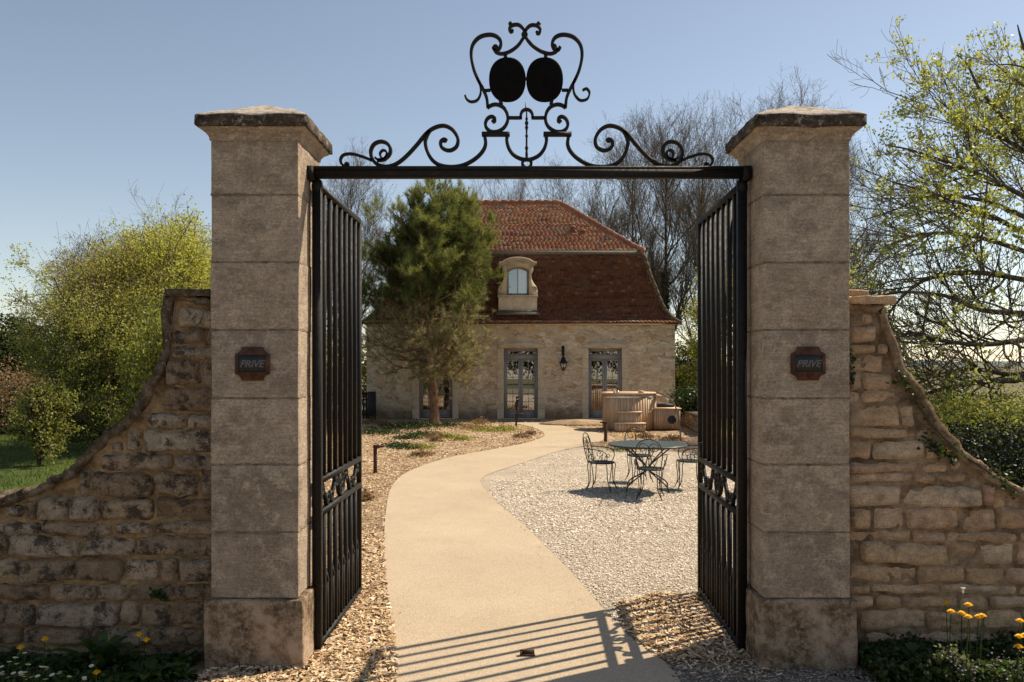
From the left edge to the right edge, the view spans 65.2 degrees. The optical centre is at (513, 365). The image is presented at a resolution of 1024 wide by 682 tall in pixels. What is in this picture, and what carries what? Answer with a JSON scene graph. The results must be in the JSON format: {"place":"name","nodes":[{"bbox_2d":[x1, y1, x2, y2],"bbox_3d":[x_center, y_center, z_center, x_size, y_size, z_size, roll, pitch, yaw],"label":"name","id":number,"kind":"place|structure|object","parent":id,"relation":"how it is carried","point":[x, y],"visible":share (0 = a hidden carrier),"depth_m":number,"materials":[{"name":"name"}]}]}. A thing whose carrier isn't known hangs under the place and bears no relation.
{"place":"outdoors","nodes":[
{"label":"outdoors","id":0,"kind":"place"},
{"bbox_2d":[1,659,194,681],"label":"verge","id":1,"kind":"structure","parent":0,"point":[192,663],"depth_m":5.22,"materials":[{"name":"plant"}]},
{"bbox_2d":[0,660,39,673],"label":"weed plant","id":2,"kind":"object","parent":1,"relation":"on","point":[15,670],"visible":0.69,"depth_m":5.19,"materials":[{"name":"green plant"}]},
{"bbox_2d":[11,637,58,681],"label":"dandelion","id":3,"kind":"object","parent":1,"relation":"on","point":[44,639],"visible":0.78,"depth_m":5.05,"materials":[{"name":"green plant"}]},
{"bbox_2d":[32,656,83,675],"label":"weed plant","id":4,"kind":"object","parent":1,"relation":"on","point":[62,661],"visible":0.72,"depth_m":5.21,"materials":[{"name":"green plant"}]},
{"bbox_2d":[45,631,147,669],"bbox_3d":[-2.648,1.884,5.176,0.573,0.231,0.484,0,0,35],"label":"weed plant","id":5,"kind":"object","parent":1,"relation":"on","point":[102,652],"visible":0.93,"depth_m":5.17,"materials":[{"name":"green plant"}]},
{"bbox_2d":[0,646,200,681],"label":"ground cover","id":6,"kind":"object","parent":1,"relation":"on","point":[117,670],"visible":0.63,"depth_m":5.17,"materials":[{"name":"green plant"}]},
{"bbox_2d":[0,289,211,661],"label":"stone wall","id":7,"kind":"structure","parent":1,"relation":"on","point":[108,528],"depth_m":5.43,"materials":[{"name":"beige stone"}]},
{"bbox_2d":[149,587,170,601],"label":"fern","id":8,"kind":"object","parent":7,"relation":"attached to","point":[159,594],"visible":1,"depth_m":5.39,"materials":[{"name":"green plant"}]},
{"bbox_2d":[127,637,166,681],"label":"dandelion","id":9,"kind":"object","parent":1,"relation":"on","point":[145,639],"visible":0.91,"depth_m":5.00,"materials":[{"name":"green plant"}]},
{"bbox_2d":[122,656,185,681],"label":"weed plant","id":10,"kind":"object","parent":1,"relation":"on","point":[148,662],"visible":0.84,"depth_m":5.11,"materials":[{"name":"green plant"}]},
{"bbox_2d":[163,666,198,680],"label":"weed plant","id":11,"kind":"object","parent":1,"relation":"on","point":[184,674],"visible":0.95,"depth_m":5.09,"materials":[{"name":"green plant"}]},
{"bbox_2d":[0,416,332,491],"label":"lawn","id":12,"kind":"structure","parent":0,"point":[32,468],"depth_m":16.53,"materials":[{"name":"plant"}]},
{"bbox_2d":[0,312,51,391],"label":"evergreen tree","id":13,"kind":"object","parent":12,"relation":"on","point":[7,322],"visible":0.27,"depth_m":27.51,"materials":[{"name":"green plant"}]},
{"bbox_2d":[0,354,53,433],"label":"brown shrub","id":14,"kind":"object","parent":12,"relation":"on","point":[10,386],"visible":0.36,"depth_m":23.69,"materials":[{"name":"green plant"}]},
{"bbox_2d":[0,378,88,464],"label":"bush","id":15,"kind":"object","parent":12,"relation":"on","point":[44,429],"visible":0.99,"depth_m":16.13,"materials":[{"name":"green plant"}]},
{"bbox_2d":[0,435,94,492],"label":"grass","id":16,"kind":"structure","parent":12,"relation":"on","point":[47,461],"depth_m":16.84,"materials":[{"name":"plant"}]},
{"bbox_2d":[0,379,99,432],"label":"dark hedge","id":17,"kind":"object","parent":12,"relation":"on","point":[8,401],"visible":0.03,"depth_m":24.18,"materials":[{"name":"green plant"}]},
{"bbox_2d":[23,241,99,380],"bbox_3d":[-16.400,-1.315,29.965,3.742,6.792,3.758,0,0,0],"label":"birch tree","id":18,"kind":"object","parent":12,"relation":"on","point":[73,263],"visible":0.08,"depth_m":29.51,"materials":[{"name":"green plant"}]},
{"bbox_2d":[4,383,127,441],"bbox_3d":[-10.617,1.264,21.809,6.690,1.920,1.858,0,0,0],"label":"dark hedge","id":19,"kind":"object","parent":12,"relation":"on","point":[80,431],"visible":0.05,"depth_m":21.44,"materials":[{"name":"green plant"}]},
{"bbox_2d":[0,227,210,447],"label":"olive tree","id":20,"kind":"object","parent":12,"relation":"on","point":[102,328],"visible":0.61,"depth_m":18.07,"materials":[{"name":"green plant"}]},
{"bbox_2d":[0,194,211,420],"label":"spring tree","id":21,"kind":"object","parent":12,"relation":"on","point":[183,245],"visible":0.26,"depth_m":19.65,"materials":[{"name":"green plant"}]},
{"bbox_2d":[74,276,186,428],"bbox_3d":[-4.996,0.463,12.107,2.756,3.966,2.358,0,0,0],"label":"lime bush","id":22,"kind":"object","parent":12,"relation":"on","point":[133,388],"visible":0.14,"depth_m":11.84,"materials":[{"name":"green plant"}]},
{"bbox_2d":[322,164,341,365],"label":"bare tree","id":23,"kind":"object","parent":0,"point":[326,290],"visible":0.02,"depth_m":49.73,"materials":[{"name":"brown plant"}]},
{"bbox_2d":[0,366,1023,681],"bbox_3d":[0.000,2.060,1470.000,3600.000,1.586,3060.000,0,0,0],"label":"ground","id":24,"kind":"structure","parent":0,"point":[1016,386],"depth_m":74.07,"materials":[{"name":"plant"}]},
{"bbox_2d":[19,220,205,367],"bbox_3d":[-17.128,-2.136,35.561,8.706,8.611,8.987,0,0,0],"label":"bare tree","id":25,"kind":"object","parent":24,"relation":"on","point":[65,258],"visible":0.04,"depth_m":33.65,"materials":[{"name":"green plant"}]},
{"bbox_2d":[31,178,211,307],"bbox_3d":[-16.808,-3.365,37.176,9.254,11.000,10.715,0,0,-39],"label":"bare tree","id":26,"kind":"object","parent":24,"relation":"on","point":[135,190],"visible":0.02,"depth_m":38.29,"materials":[{"name":"brown plant"}]},
{"bbox_2d":[194,105,332,676],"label":"stone gate pillar","id":27,"kind":"structure","parent":24,"relation":"on","point":[259,606],"depth_m":5.30,"materials":[{"name":"stone"}]},
{"bbox_2d":[235,347,269,380],"bbox_3d":[-1.729,-0.010,5.286,0.226,0.222,0.024,0,0,0],"label":"plaque","id":28,"kind":"object","parent":27,"relation":"attached to","point":[252,363],"visible":1,"depth_m":5.28,"materials":[{"name":"wood"}]},
{"bbox_2d":[311,179,361,651],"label":"iron gate","id":29,"kind":"structure","parent":27,"relation":"attached to","point":[337,584],"depth_m":6.11,"materials":[{"name":"black metal"}]},
{"bbox_2d":[307,21,751,181],"bbox_3d":[0.103,-1.840,5.570,3.081,1.110,0.100,0,0,0],"label":"gate overthrow","id":30,"kind":"object","parent":27,"relation":"attached to","point":[509,79],"visible":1,"depth_m":5.55,"materials":[{"name":"black paint"}]},
{"bbox_2d":[326,334,366,409],"bbox_3d":[-7.531,0.219,36.043,6.959,3.760,3.030,0,0,0],"label":"green bush","id":31,"kind":"object","parent":24,"relation":"on","point":[364,372],"visible":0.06,"depth_m":35.60,"materials":[{"name":"green plant"}]},
{"bbox_2d":[321,135,399,339],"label":"bare tree","id":32,"kind":"object","parent":24,"relation":"on","point":[350,197],"visible":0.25,"depth_m":45.66,"materials":[{"name":"brown plant"}]},
{"bbox_2d":[467,160,544,200],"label":"bare tree","id":33,"kind":"object","parent":24,"relation":"on","point":[508,196],"visible":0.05,"depth_m":65.41,"materials":[{"name":"brown plant"}]},
{"bbox_2d":[362,200,682,418],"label":"house","id":34,"kind":"structure","parent":24,"relation":"on","point":[581,287],"depth_m":30.06,"materials":[{"name":"stone"}]},
{"bbox_2d":[422,359,435,416],"bbox_3d":[-3.200,0.864,30.090,0.547,2.192,0.080,0,0,0],"label":"door","id":35,"kind":"structure","parent":34,"relation":"in","point":[425,413],"depth_m":30.08,"materials":[{"name":"grey wood"}]},
{"bbox_2d":[436,359,450,416],"bbox_3d":[-2.649,0.864,30.068,0.547,2.192,0.124,0,0,0],"label":"door","id":36,"kind":"structure","parent":34,"relation":"in","point":[442,413],"depth_m":30.07,"materials":[{"name":"grey wood"}]},
{"bbox_2d":[506,359,520,416],"bbox_3d":[-0.028,0.864,30.090,0.556,2.192,0.080,0,0,0],"label":"door","id":37,"kind":"structure","parent":34,"relation":"in","point":[509,413],"depth_m":30.07,"materials":[{"name":"grey wood"}]},
{"bbox_2d":[521,359,535,416],"bbox_3d":[0.532,0.864,30.068,0.556,2.192,0.124,0,0,0],"label":"door","id":38,"kind":"structure","parent":34,"relation":"in","point":[527,413],"depth_m":30.07,"materials":[{"name":"grey wood"}]},
{"bbox_2d":[590,359,604,416],"bbox_3d":[3.135,0.864,30.090,0.547,2.192,0.080,0,0,0],"label":"door","id":39,"kind":"structure","parent":34,"relation":"in","point":[593,413],"depth_m":30.07,"materials":[{"name":"grey wood"}]},
{"bbox_2d":[605,359,618,391],"bbox_3d":[3.686,0.864,30.068,0.547,2.192,0.124,0,0,0],"label":"door","id":40,"kind":"structure","parent":34,"relation":"in","point":[606,360],"depth_m":30.07,"materials":[{"name":"grey wood"}]},
{"bbox_2d":[502,149,604,222],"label":"bare tree","id":41,"kind":"object","parent":24,"relation":"on","point":[560,194],"visible":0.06,"depth_m":61.13,"materials":[{"name":"brown plant"}]},
{"bbox_2d":[573,128,661,277],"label":"bare tree","id":42,"kind":"object","parent":24,"relation":"on","point":[612,224],"visible":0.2,"depth_m":46.37,"materials":[{"name":"brown plant"}]},
{"bbox_2d":[566,99,686,301],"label":"bare tree","id":43,"kind":"object","parent":24,"relation":"on","point":[626,163],"visible":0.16,"depth_m":54.34,"materials":[{"name":"brown plant"}]},
{"bbox_2d":[675,339,697,367],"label":"dark hedge","id":44,"kind":"object","parent":24,"relation":"on","point":[679,360],"visible":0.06,"depth_m":69.44,"materials":[{"name":"green plant"}]},
{"bbox_2d":[635,90,762,342],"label":"bare tree","id":45,"kind":"object","parent":24,"relation":"on","point":[693,192],"visible":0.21,"depth_m":49.47,"materials":[{"name":"brown plant"}]},
{"bbox_2d":[689,93,756,361],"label":"bare tree","id":46,"kind":"object","parent":24,"relation":"on","point":[729,188],"visible":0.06,"depth_m":45.65,"materials":[{"name":"brown plant"}]},
{"bbox_2d":[712,66,872,265],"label":"bare tree","id":47,"kind":"object","parent":24,"relation":"on","point":[783,100],"visible":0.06,"depth_m":48.18,"materials":[{"name":"brown plant"}]},
{"bbox_2d":[725,106,866,676],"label":"stone gate pillar","id":48,"kind":"structure","parent":24,"relation":"on","point":[801,607],"depth_m":5.30,"materials":[{"name":"stone"}]},
{"bbox_2d":[698,179,747,651],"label":"iron gate","id":49,"kind":"structure","parent":48,"relation":"attached to","point":[722,585],"depth_m":6.11,"materials":[{"name":"black metal"}]},
{"bbox_2d":[791,347,825,379],"bbox_3d":[1.944,-0.012,5.286,0.226,0.222,0.024,0,0,0],"label":"plaque","id":50,"kind":"object","parent":48,"relation":"attached to","point":[808,363],"visible":1,"depth_m":5.28,"materials":[{"name":"wood"}]},
{"bbox_2d":[849,348,856,384],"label":"fern","id":51,"kind":"object","parent":48,"relation":"attached to","point":[851,374],"visible":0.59,"depth_m":5.39,"materials":[{"name":"green plant"}]},
{"bbox_2d":[849,133,918,290],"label":"bare tree","id":52,"kind":"object","parent":24,"relation":"on","point":[854,185],"visible":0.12,"depth_m":43.72,"materials":[{"name":"brown plant"}]},
{"bbox_2d":[849,289,1023,658],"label":"stone wall","id":53,"kind":"structure","parent":24,"relation":"on","point":[928,533],"depth_m":5.45,"materials":[{"name":"beige stone"}]},
{"bbox_2d":[917,431,962,465],"bbox_3d":[2.881,0.561,5.404,0.292,0.240,0.176,0,0,-16],"label":"ivy","id":54,"kind":"object","parent":53,"relation":"attached to","point":[949,455],"visible":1,"depth_m":5.39,"materials":[{"name":"green plant"}]},
{"bbox_2d":[895,367,1023,492],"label":"ivy","id":55,"kind":"object","parent":53,"relation":"attached to","point":[908,387],"visible":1,"depth_m":5.42,"materials":[{"name":"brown plant"}]},
{"bbox_2d":[983,460,1020,499],"bbox_3d":[3.297,0.774,5.397,0.245,0.278,0.153,0,0,0],"label":"ivy","id":56,"kind":"object","parent":53,"relation":"attached to","point":[1009,478],"visible":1,"depth_m":5.40,"materials":[{"name":"green plant"}]},
{"bbox_2d":[946,414,1023,487],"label":"dark hedge","id":57,"kind":"object","parent":24,"relation":"on","point":[1006,461],"visible":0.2,"depth_m":12.24,"materials":[{"name":"green plant"}]},
{"bbox_2d":[0,0,1023,362],"label":"sky","id":58,"kind":"structure","parent":0,"point":[96,96],"materials":[{"name":"blue"}]},
{"bbox_2d":[187,415,866,681],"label":"mulch bed","id":59,"kind":"object","parent":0,"point":[200,665],"visible":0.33,"depth_m":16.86,"materials":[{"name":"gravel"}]},
{"bbox_2d":[326,391,375,420],"bbox_3d":[-6.826,1.490,29.100,3.548,1.059,0.400,0,0,0],"label":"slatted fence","id":60,"kind":"object","parent":59,"relation":"on","point":[371,399],"visible":0.11,"depth_m":28.98,"materials":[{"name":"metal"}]},
{"bbox_2d":[362,484,377,501],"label":"dry tuft","id":61,"kind":"object","parent":59,"relation":"on","point":[367,495],"visible":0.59,"depth_m":11.87,"materials":[{"name":"plant"}]},
{"bbox_2d":[362,415,393,424],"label":"dry tuft","id":62,"kind":"object","parent":59,"relation":"on","point":[370,421],"visible":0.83,"depth_m":27.29,"materials":[{"name":"plant"}]},
{"bbox_2d":[373,445,384,473],"bbox_3d":[-2.490,1.746,14.746,0.204,0.548,0.090,0,0,0],"label":"path light","id":63,"kind":"object","parent":59,"relation":"on","point":[375,447],"visible":0.92,"depth_m":14.72,"materials":[{"name":"metal"}]},
{"bbox_2d":[362,426,411,435],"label":"creeping plant","id":64,"kind":"object","parent":59,"relation":"on","point":[376,431],"visible":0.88,"depth_m":23.24,"materials":[{"name":"green plant"}]},
{"bbox_2d":[362,420,445,431],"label":"creeping plant","id":65,"kind":"object","parent":59,"relation":"on","point":[407,426],"visible":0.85,"depth_m":25.12,"materials":[{"name":"green plant"}]},
{"bbox_2d":[386,441,424,450],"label":"creeping plant","id":66,"kind":"object","parent":59,"relation":"on","point":[399,445],"visible":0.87,"depth_m":19.19,"materials":[{"name":"green plant"}]},
{"bbox_2d":[384,433,429,439],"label":"creeping plant","id":67,"kind":"object","parent":59,"relation":"on","point":[406,437],"visible":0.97,"depth_m":21.66,"materials":[{"name":"green plant"}]},
{"bbox_2d":[402,442,439,450],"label":"creeping plant","id":68,"kind":"object","parent":59,"relation":"on","point":[432,446],"visible":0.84,"depth_m":19.20,"materials":[{"name":"green plant"}]},
{"bbox_2d":[407,447,437,456],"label":"dry tuft","id":69,"kind":"object","parent":59,"relation":"on","point":[419,453],"visible":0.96,"depth_m":17.60,"materials":[{"name":"plant"}]},
{"bbox_2d":[399,429,446,436],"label":"creeping plant","id":70,"kind":"object","parent":59,"relation":"on","point":[417,432],"visible":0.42,"depth_m":22.64,"materials":[{"name":"green plant"}]},
{"bbox_2d":[380,416,466,428],"bbox_3d":[-3.057,1.876,26.074,2.768,0.443,2.438,0,0,25],"label":"creeping plant","id":71,"kind":"object","parent":59,"relation":"on","point":[419,423],"visible":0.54,"depth_m":26.12,"materials":[{"name":"green plant"}]},
{"bbox_2d":[360,179,508,423],"bbox_3d":[-2.781,-2.178,27.413,5.929,8.561,6.004,0,0,38],"label":"pine tree","id":72,"kind":"object","parent":59,"relation":"on","point":[452,240],"visible":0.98,"depth_m":26.34,"materials":[{"name":"green plant"}]},
{"bbox_2d":[429,420,468,427],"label":"creeping plant","id":73,"kind":"object","parent":59,"relation":"on","point":[445,423],"visible":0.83,"depth_m":26.09,"materials":[{"name":"green plant"}]},
{"bbox_2d":[448,434,475,440],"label":"creeping plant","id":74,"kind":"object","parent":59,"relation":"on","point":[461,437],"visible":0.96,"depth_m":21.41,"materials":[{"name":"green plant"}]},
{"bbox_2d":[444,420,491,429],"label":"dry tuft","id":75,"kind":"object","parent":59,"relation":"on","point":[465,426],"visible":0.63,"depth_m":25.08,"materials":[{"name":"plant"}]},
{"bbox_2d":[470,416,495,423],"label":"dry tuft","id":76,"kind":"object","parent":59,"relation":"on","point":[480,421],"visible":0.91,"depth_m":27.29,"materials":[{"name":"plant"}]},
{"bbox_2d":[454,424,525,432],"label":"creeping plant","id":77,"kind":"object","parent":59,"relation":"on","point":[485,429],"visible":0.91,"depth_m":24.32,"materials":[{"name":"green plant"}]},
{"bbox_2d":[500,419,540,421],"bbox_3d":[0.236,1.990,29.100,1.486,0.001,1.600,0,0,0],"label":"threshold","id":78,"kind":"object","parent":59,"relation":"on","point":[520,420],"visible":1,"depth_m":28.82,"materials":[{"name":"stone"}]},
{"bbox_2d":[539,419,601,425],"bbox_3d":[2.228,1.925,27.200,3.000,0.190,1.650,0,0,0],"label":"soil mound","id":79,"kind":"object","parent":59,"relation":"on","point":[577,422],"visible":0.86,"depth_m":26.74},
{"bbox_2d":[601,391,680,431],"bbox_3d":[3.949,1.383,24.990,2.402,1.215,2.300,0,0,0],"label":"hot tub","id":80,"kind":"object","parent":59,"relation":"on","point":[623,411],"visible":0.97,"depth_m":24.59,"materials":[{"name":"wood"}]},
{"bbox_2d":[656,392,681,440],"bbox_3d":[4.109,1.376,21.200,0.699,1.360,0.035,0,0,0],"label":"curved pole","id":81,"kind":"object","parent":59,"relation":"on","point":[676,411],"visible":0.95,"depth_m":21.18,"materials":[{"name":"metal"}]},
{"bbox_2d":[664,379,697,416],"bbox_3d":[5.811,1.237,26.195,1.795,1.557,1.434,0,0,0],"label":"green bush","id":82,"kind":"object","parent":59,"relation":"on","point":[687,401],"visible":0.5,"depth_m":26.03,"materials":[{"name":"green plant"}]},
{"bbox_2d":[680,410,697,432],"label":"wall","id":83,"kind":"structure","parent":59,"relation":"on","point":[689,419],"depth_m":25.03,"materials":[{"name":"stone"}]},
{"bbox_2d":[156,663,898,681],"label":"lane","id":84,"kind":"structure","parent":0,"point":[782,677],"depth_m":5.17,"materials":[{"name":"stone"}]},
{"bbox_2d":[384,422,680,681],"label":"path","id":85,"kind":"structure","parent":0,"point":[479,588],"depth_m":6.96,"materials":[{"name":"concrete"}]},
{"bbox_2d":[520,649,534,656],"bbox_3d":[0.093,1.978,5.500,0.104,0.036,0.036,0,0,0],"label":"gate stop","id":86,"kind":"object","parent":85,"relation":"on","point":[526,652],"visible":1,"depth_m":5.51,"materials":[{"name":"metal"}]},
{"bbox_2d":[480,447,735,628],"bbox_3d":[2.311,2.002,12.823,5.778,0.001,13.617,0,0,0],"label":"gravel court","id":87,"kind":"object","parent":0,"point":[509,473],"visible":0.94,"depth_m":10.73,"materials":[{"name":"gravel"}]},
{"bbox_2d":[583,432,616,492],"bbox_3d":[1.367,1.540,12.813,0.501,0.920,0.504,0,0,22],"label":"garden chair","id":88,"kind":"object","parent":87,"relation":"on","point":[601,461],"visible":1,"depth_m":12.82,"materials":[{"name":"black metal"}]},
{"bbox_2d":[489,453,734,622],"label":"gravel stones","id":89,"kind":"object","parent":87,"relation":"on","point":[608,525],"visible":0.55,"depth_m":10.26,"materials":[{"name":"gravel"}]},
{"bbox_2d":[624,427,654,481],"bbox_3d":[2.153,1.540,13.815,0.504,0.920,0.501,0,0,-6],"label":"garden chair","id":90,"kind":"object","parent":87,"relation":"on","point":[638,454],"visible":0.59,"depth_m":13.89,"materials":[{"name":"black metal"}]},
{"bbox_2d":[608,440,686,492],"bbox_3d":[2.144,1.630,12.850,1.256,0.744,1.256,0,0,0],"label":"garden table","id":91,"kind":"object","parent":87,"relation":"on","point":[632,444],"visible":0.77,"depth_m":12.75,"materials":[{"name":"grey metal"}]},
{"bbox_2d":[634,439,667,500],"bbox_3d":[2.039,1.540,11.986,0.504,0.920,0.501,0,0,15],"label":"garden chair","id":92,"kind":"object","parent":87,"relation":"on","point":[643,468],"visible":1,"depth_m":11.85,"materials":[{"name":"black metal"}]},
{"bbox_2d":[675,445,697,489],"bbox_3d":[2.887,1.540,12.998,0.501,0.920,0.504,0,0,4],"label":"garden chair","id":93,"kind":"object","parent":87,"relation":"on","point":[690,460],"visible":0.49,"depth_m":12.97,"materials":[{"name":"black metal"}]},
{"bbox_2d":[332,360,1023,366],"bbox_3d":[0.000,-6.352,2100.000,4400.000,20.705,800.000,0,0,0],"label":"hills","id":94,"kind":"structure","parent":0,"point":[1005,362],"depth_m":1853.29,"materials":[{"name":"plant"}]},
{"bbox_2d":[732,401,1023,487],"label":"grass field","id":95,"kind":"structure","parent":0,"point":[962,414],"depth_m":32.32,"materials":[{"name":"plant"}]},
{"bbox_2d":[606,92,736,330],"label":"bare tree","id":96,"kind":"object","parent":95,"relation":"on","point":[664,282],"visible":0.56,"depth_m":43.44,"materials":[{"name":"brown plant"}]},
{"bbox_2d":[675,267,732,365],"bbox_3d":[9.110,-1.371,34.219,4.398,6.977,5.106,0,0,0],"label":"young tree","id":97,"kind":"object","parent":95,"relation":"on","point":[694,319],"visible":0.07,"depth_m":34.73,"materials":[{"name":"green plant"}]},
{"bbox_2d":[675,366,732,415],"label":"garden wall","id":98,"kind":"structure","parent":95,"relation":"on","point":[694,373],"depth_m":31.70,"materials":[{"name":"stone"}]},
{"bbox_2d":[675,361,697,408],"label":"ivy","id":99,"kind":"object","parent":98,"relation":"attached to","point":[689,376],"visible":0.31,"depth_m":30.98,"materials":[{"name":"green plant"}]},
{"bbox_2d":[849,243,906,358],"bbox_3d":[12.671,-1.312,29.959,3.359,6.671,2.931,0,0,-23],"label":"light tree crown","id":100,"kind":"object","parent":95,"relation":"on","point":[868,282],"visible":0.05,"depth_m":29.58,"materials":[{"name":"green plant"}]},
{"bbox_2d":[732,15,1023,449],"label":"maple tree","id":101,"kind":"object","parent":95,"relation":"on","point":[958,118],"visible":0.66,"depth_m":20.05,"materials":[{"name":"green plant"}]},
{"bbox_2d":[925,384,1023,457],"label":"light hedge","id":102,"kind":"object","parent":95,"relation":"on","point":[1007,412],"visible":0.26,"depth_m":17.26,"materials":[{"name":"green plant"}]},
{"label":"verge soil","id":103,"kind":"structure","parent":0,"visible":0},
{"bbox_2d":[858,630,1023,681],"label":"ground cover","id":104,"kind":"object","parent":103,"relation":"on","point":[884,661],"visible":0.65,"depth_m":5.16,"materials":[{"name":"green plant"}]},
{"bbox_2d":[890,641,927,662],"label":"weed plant","id":105,"kind":"object","parent":104,"relation":"on","point":[915,647],"visible":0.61,"depth_m":5.18,"materials":[{"name":"green plant"}]},
{"bbox_2d":[977,646,1019,660],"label":"weed plant","id":106,"kind":"object","parent":104,"relation":"on","point":[988,651],"visible":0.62,"depth_m":5.13,"materials":[{"name":"green plant"}]},
{"bbox_2d":[895,655,1023,681],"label":"ground cover","id":107,"kind":"object","parent":103,"relation":"on","point":[926,676],"visible":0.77,"depth_m":4.89,"materials":[{"name":"green plant"}]},
{"bbox_2d":[932,644,1023,681],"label":"ground cover","id":108,"kind":"object","parent":103,"relation":"on","point":[942,657],"visible":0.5,"depth_m":4.93,"materials":[{"name":"green plant"}]},
{"bbox_2d":[934,644,1023,680],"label":"flowering herbs","id":109,"kind":"object","parent":103,"relation":"on","point":[980,664],"visible":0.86,"depth_m":4.82,"materials":[{"name":"green plant"}]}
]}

